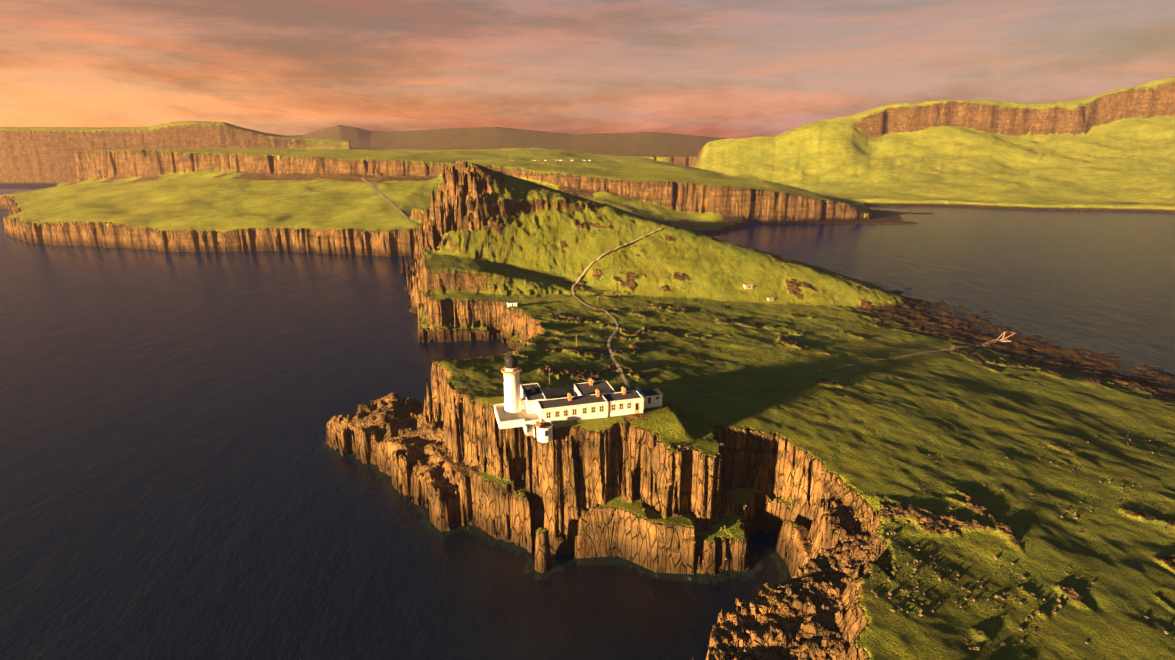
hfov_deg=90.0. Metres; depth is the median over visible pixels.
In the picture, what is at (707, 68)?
sky
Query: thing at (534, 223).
terrain
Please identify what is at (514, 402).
lighthouse
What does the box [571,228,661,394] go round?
concrete path
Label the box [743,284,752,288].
house
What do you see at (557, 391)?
roof
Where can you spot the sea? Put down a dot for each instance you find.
(180, 478)
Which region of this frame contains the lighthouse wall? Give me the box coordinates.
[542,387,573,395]
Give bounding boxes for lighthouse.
[494,352,661,442]
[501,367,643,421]
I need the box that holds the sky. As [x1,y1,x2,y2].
[0,0,1174,137]
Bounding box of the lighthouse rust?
[536,421,545,426]
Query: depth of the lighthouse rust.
173.60 m
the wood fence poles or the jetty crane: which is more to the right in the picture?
the jetty crane
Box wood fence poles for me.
[549,201,996,398]
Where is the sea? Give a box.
[0,184,1174,659]
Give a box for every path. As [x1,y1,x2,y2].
[361,178,412,219]
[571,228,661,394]
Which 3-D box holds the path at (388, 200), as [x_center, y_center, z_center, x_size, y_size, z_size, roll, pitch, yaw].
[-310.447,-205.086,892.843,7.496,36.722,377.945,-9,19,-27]
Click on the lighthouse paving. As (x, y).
(521, 414)
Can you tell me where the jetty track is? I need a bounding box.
[670,341,999,401]
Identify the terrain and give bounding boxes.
[0,77,1174,659]
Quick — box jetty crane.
[997,332,1014,341]
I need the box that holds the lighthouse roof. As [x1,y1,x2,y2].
[521,381,662,427]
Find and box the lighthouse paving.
[496,407,539,435]
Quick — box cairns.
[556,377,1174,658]
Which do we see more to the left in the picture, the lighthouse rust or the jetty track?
the lighthouse rust

